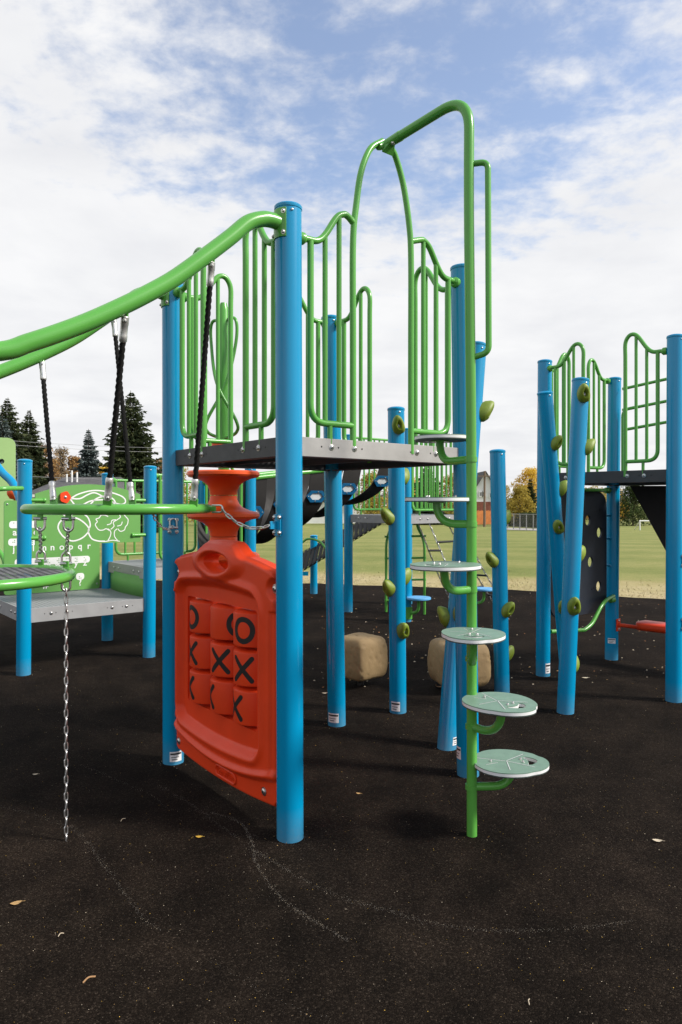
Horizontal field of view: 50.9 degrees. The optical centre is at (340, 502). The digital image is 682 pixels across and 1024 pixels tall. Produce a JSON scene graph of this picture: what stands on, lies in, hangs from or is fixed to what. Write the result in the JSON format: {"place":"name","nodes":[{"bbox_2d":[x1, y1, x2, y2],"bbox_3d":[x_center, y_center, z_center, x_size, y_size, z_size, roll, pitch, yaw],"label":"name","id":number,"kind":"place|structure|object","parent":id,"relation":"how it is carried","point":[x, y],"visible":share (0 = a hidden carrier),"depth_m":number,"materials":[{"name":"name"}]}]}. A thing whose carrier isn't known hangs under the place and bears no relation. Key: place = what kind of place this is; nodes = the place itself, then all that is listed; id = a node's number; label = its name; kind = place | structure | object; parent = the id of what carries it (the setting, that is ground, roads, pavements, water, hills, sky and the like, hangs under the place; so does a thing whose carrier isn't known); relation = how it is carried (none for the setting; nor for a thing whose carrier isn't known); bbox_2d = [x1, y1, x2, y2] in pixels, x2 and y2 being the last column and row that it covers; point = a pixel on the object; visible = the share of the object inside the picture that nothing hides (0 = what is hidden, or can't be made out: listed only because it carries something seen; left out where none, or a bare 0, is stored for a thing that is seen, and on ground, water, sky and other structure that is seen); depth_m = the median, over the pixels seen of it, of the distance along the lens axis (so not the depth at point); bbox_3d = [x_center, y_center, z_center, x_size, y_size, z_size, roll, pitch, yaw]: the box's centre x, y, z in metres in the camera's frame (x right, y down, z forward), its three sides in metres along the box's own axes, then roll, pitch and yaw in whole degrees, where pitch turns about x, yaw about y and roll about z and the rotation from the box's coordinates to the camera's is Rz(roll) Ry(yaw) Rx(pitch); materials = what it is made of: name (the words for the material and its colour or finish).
{"place":"outdoors","nodes":[
{"label":"outdoors","id":0,"kind":"place"},
{"bbox_2d":[18,445,139,451],"bbox_3d":[-17.196,-4.083,52.000,25.612,0.656,0.023,0,0,-28],"label":"overhead wire","id":1,"kind":"object","parent":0,"point":[84,449],"visible":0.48,"depth_m":51.38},
{"bbox_2d":[19,441,150,447],"bbox_3d":[-17.196,-4.362,52.000,25.612,0.590,0.023,0,0,-28],"label":"overhead wire","id":2,"kind":"object","parent":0,"point":[89,445],"visible":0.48,"depth_m":51.43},
{"bbox_2d":[154,460,161,473],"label":"leafy tree","id":3,"kind":"object","parent":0,"point":[160,467],"visible":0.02,"depth_m":69.81,"materials":[{"name":"brown plant"}]},
{"bbox_2d":[307,491,361,522],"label":"house","id":4,"kind":"structure","parent":0,"point":[318,520],"depth_m":88.00,"materials":[{"name":"white paint"}]},
{"bbox_2d":[0,579,681,1023],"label":"rubber surface","id":5,"kind":"object","parent":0,"point":[390,865],"visible":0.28,"depth_m":3.22,"materials":[{"name":"black rubber"}]},
{"bbox_2d":[10,900,21,904],"bbox_3d":[-1.274,1.573,2.820,0.029,0.005,0.050,0,0,32],"label":"fallen leaf","id":6,"kind":"object","parent":5,"relation":"on","point":[15,902],"visible":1,"depth_m":2.82,"materials":[{"name":"plant"}]},
{"bbox_2d":[0,438,255,675],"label":"panel deck","id":7,"kind":"structure","parent":5,"relation":"on","point":[128,586],"depth_m":7.28,"materials":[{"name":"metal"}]},
{"bbox_2d":[0,100,548,843],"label":"play tower","id":8,"kind":"structure","parent":5,"relation":"on","point":[232,656],"depth_m":3.63,"materials":[{"name":"metal"}]},
{"bbox_2d":[20,260,269,530],"bbox_3d":[-1.054,-0.459,3.535,0.968,1.245,1.313,0,0,-34],"label":"hanging hoop","id":9,"kind":"object","parent":8,"relation":"hanging from","point":[107,507],"visible":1,"depth_m":3.20,"materials":[{"name":"green metal"}]},
{"bbox_2d":[0,514,75,841],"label":"hanging step","id":10,"kind":"object","parent":9,"relation":"hanging from","point":[41,574],"visible":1,"depth_m":3.31,"materials":[{"name":"grey"}]},
{"bbox_2d":[197,428,492,621],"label":"belt bridge","id":11,"kind":"structure","parent":5,"relation":"on","point":[313,498],"depth_m":9.72,"materials":[{"name":"metal"}]},
{"bbox_2d":[344,632,387,685],"bbox_3d":[0.170,1.375,6.204,0.368,0.449,0.367,0,0,-43],"label":"stone seat","id":12,"kind":"object","parent":5,"relation":"on","point":[366,656],"visible":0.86,"depth_m":6.05,"materials":[{"name":"beige stone"}]},
{"bbox_2d":[380,406,411,713],"bbox_3d":[0.443,0.444,5.386,0.201,2.333,0.269,0,0,44],"label":"climbing post","id":13,"kind":"object","parent":5,"relation":"on","point":[400,575],"visible":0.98,"depth_m":5.35,"materials":[{"name":"metal"}]},
{"bbox_2d":[427,638,490,686],"bbox_3d":[0.992,1.380,6.054,0.447,0.439,0.446,0,0,-12],"label":"stone seat","id":14,"kind":"object","parent":5,"relation":"on","point":[435,658],"visible":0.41,"depth_m":5.89,"materials":[{"name":"beige stone"}]},
{"bbox_2d":[437,341,493,750],"bbox_3d":[0.826,0.245,4.838,0.209,2.753,0.661,0,0,40],"label":"climbing post","id":15,"kind":"object","parent":5,"relation":"on","point":[447,739],"visible":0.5,"depth_m":4.67,"materials":[{"name":"metal"}]},
{"bbox_2d":[485,449,514,692],"bbox_3d":[1.327,0.583,5.977,0.239,2.056,0.208,0,0,11],"label":"climbing post","id":16,"kind":"object","parent":5,"relation":"on","point":[503,607],"visible":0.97,"depth_m":5.92,"materials":[{"name":"metal"}]},
{"bbox_2d":[537,391,566,655],"bbox_3d":[1.907,0.331,6.233,0.506,2.576,0.197,0,0,-42],"label":"climbing post","id":17,"kind":"object","parent":5,"relation":"on","point":[555,487],"visible":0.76,"depth_m":6.16,"materials":[{"name":"metal"}]},
{"bbox_2d":[557,377,595,714],"bbox_3d":[1.786,0.328,5.435,0.338,2.574,0.182,0,0,-39],"label":"climbing post","id":18,"kind":"object","parent":5,"relation":"on","point":[581,446],"visible":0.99,"depth_m":5.40,"materials":[{"name":"metal"}]},
{"bbox_2d":[536,332,681,702],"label":"play tower","id":19,"kind":"structure","parent":5,"relation":"on","point":[661,506],"depth_m":6.50,"materials":[{"name":"metal"}]},
{"bbox_2d":[1,596,680,1021],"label":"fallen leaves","id":20,"kind":"object","parent":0,"point":[365,884],"visible":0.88,"depth_m":3.10,"materials":[{"name":"yellow plant"}]},
{"bbox_2d":[0,0,681,501],"label":"sky","id":21,"kind":"structure","parent":0,"point":[134,134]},
{"bbox_2d":[100,503,665,599],"bbox_3d":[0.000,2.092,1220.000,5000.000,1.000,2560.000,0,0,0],"label":"lawn","id":22,"kind":"structure","parent":0,"point":[642,555],"depth_m":22.39,"materials":[{"name":"green plant"}]},
{"bbox_2d":[0,416,35,487],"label":"spruce tree","id":23,"kind":"object","parent":22,"relation":"on","point":[5,433],"visible":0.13,"depth_m":51.94,"materials":[{"name":"green plant"}]},
{"bbox_2d":[0,399,46,489],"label":"spruce tree","id":24,"kind":"object","parent":22,"relation":"on","point":[17,436],"visible":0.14,"depth_m":59.89,"materials":[{"name":"green plant"}]},
{"bbox_2d":[20,411,55,486],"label":"spruce tree","id":25,"kind":"object","parent":22,"relation":"on","point":[37,452],"visible":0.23,"depth_m":65.74,"materials":[{"name":"green plant"}]},
{"bbox_2d":[40,440,60,477],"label":"leafy tree","id":26,"kind":"object","parent":22,"relation":"on","point":[57,472],"visible":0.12,"depth_m":70.33,"materials":[{"name":"brown plant"}]},
{"bbox_2d":[47,458,68,480],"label":"leafy tree","id":27,"kind":"object","parent":22,"relation":"on","point":[55,467],"visible":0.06,"depth_m":79.59,"materials":[{"name":"brown plant"}]},
{"bbox_2d":[53,447,70,480],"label":"leafy tree","id":28,"kind":"object","parent":22,"relation":"on","point":[62,455],"visible":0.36,"depth_m":73.77,"materials":[{"name":"brown plant"}]},
{"bbox_2d":[67,454,80,476],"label":"leafy tree","id":29,"kind":"object","parent":22,"relation":"on","point":[72,463],"visible":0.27,"depth_m":65.80,"materials":[{"name":"brown plant"}]},
{"bbox_2d":[73,429,101,476],"bbox_3d":[-21.810,-1.932,62.084,4.720,8.880,4.658,0,0,0],"label":"spruce tree","id":30,"kind":"object","parent":22,"relation":"on","point":[87,466],"visible":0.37,"depth_m":61.63,"materials":[{"name":"green plant"}]},
{"bbox_2d":[32,470,142,497],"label":"house","id":31,"kind":"structure","parent":22,"relation":"on","point":[67,481],"depth_m":52.93,"materials":[{"name":"beige paint"}]},
{"bbox_2d":[97,390,161,532],"bbox_3d":[-17.102,-3.232,57.838,8.152,11.677,9.114,0,0,0],"label":"spruce tree","id":32,"kind":"object","parent":22,"relation":"on","point":[138,436],"visible":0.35,"depth_m":57.27,"materials":[{"name":"green plant"}]},
{"bbox_2d":[184,467,193,522],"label":"leafy tree","id":33,"kind":"object","parent":22,"relation":"on","point":[186,471],"visible":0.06,"depth_m":83.94,"materials":[{"name":"green plant"}]},
{"bbox_2d":[354,470,387,513],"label":"leafy tree","id":34,"kind":"object","parent":22,"relation":"on","point":[371,499],"visible":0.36,"depth_m":81.50,"materials":[{"name":"green plant"}]},
{"bbox_2d":[412,466,447,524],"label":"spruce tree","id":35,"kind":"object","parent":22,"relation":"on","point":[425,512],"visible":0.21,"depth_m":83.16,"materials":[{"name":"green plant"}]},
{"bbox_2d":[439,473,453,513],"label":"leafy tree","id":36,"kind":"object","parent":22,"relation":"on","point":[450,512],"visible":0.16,"depth_m":91.53,"materials":[{"name":"green plant"}]},
{"bbox_2d":[478,471,489,526],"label":"utility pole","id":37,"kind":"object","parent":22,"relation":"on","point":[484,504],"visible":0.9,"depth_m":75.92,"materials":[{"name":"brown wood"}]},
{"bbox_2d":[477,510,490,523],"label":"board fence","id":38,"kind":"object","parent":22,"relation":"on","point":[480,517],"visible":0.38,"depth_m":82.75,"materials":[{"name":"orange wood"}]},
{"bbox_2d":[506,485,512,511],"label":"leafy tree","id":39,"kind":"object","parent":22,"relation":"on","point":[509,490],"visible":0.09,"depth_m":111.42,"materials":[{"name":"brown plant"}]},
{"bbox_2d":[506,485,535,523],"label":"leafy tree","id":40,"kind":"object","parent":22,"relation":"on","point":[515,501],"visible":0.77,"depth_m":77.52,"materials":[{"name":"yellow plant"}]},
{"bbox_2d":[507,513,536,530],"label":"fence","id":41,"kind":"object","parent":22,"relation":"on","point":[533,516],"visible":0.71,"depth_m":65.64,"materials":[{"name":"grey metal"}]},
{"bbox_2d":[508,512,536,527],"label":"hedge","id":42,"kind":"object","parent":22,"relation":"on","point":[524,522],"visible":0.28,"depth_m":75.84,"materials":[{"name":"plant"}]},
{"bbox_2d":[510,466,536,505],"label":"leafy tree","id":43,"kind":"object","parent":22,"relation":"on","point":[530,473],"visible":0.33,"depth_m":97.70,"materials":[{"name":"yellow plant"}]},
{"bbox_2d":[522,479,536,512],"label":"spruce tree","id":44,"kind":"object","parent":22,"relation":"on","point":[532,490],"visible":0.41,"depth_m":91.74,"materials":[{"name":"green plant"}]},
{"bbox_2d":[620,485,649,525],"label":"leafy tree","id":45,"kind":"object","parent":22,"relation":"on","point":[631,506],"visible":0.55,"depth_m":79.41,"materials":[{"name":"green plant"}]},
{"bbox_2d":[634,520,649,529],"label":"goal","id":46,"kind":"object","parent":22,"relation":"on","point":[639,522],"visible":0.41,"depth_m":65.97,"materials":[{"name":"white metal"}]},
{"bbox_2d":[373,494,447,512],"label":"house","id":47,"kind":"structure","parent":0,"point":[385,501],"depth_m":98.95,"materials":[{"name":"beige paint"}]},
{"bbox_2d":[477,471,490,510],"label":"house","id":48,"kind":"structure","parent":0,"point":[480,483],"depth_m":92.00,"materials":[{"name":"white"}]},
{"bbox_2d":[507,528,536,529],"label":"sidewalk","id":49,"kind":"structure","parent":0,"point":[520,529],"depth_m":66.96,"materials":[{"name":"concrete"}]}
]}

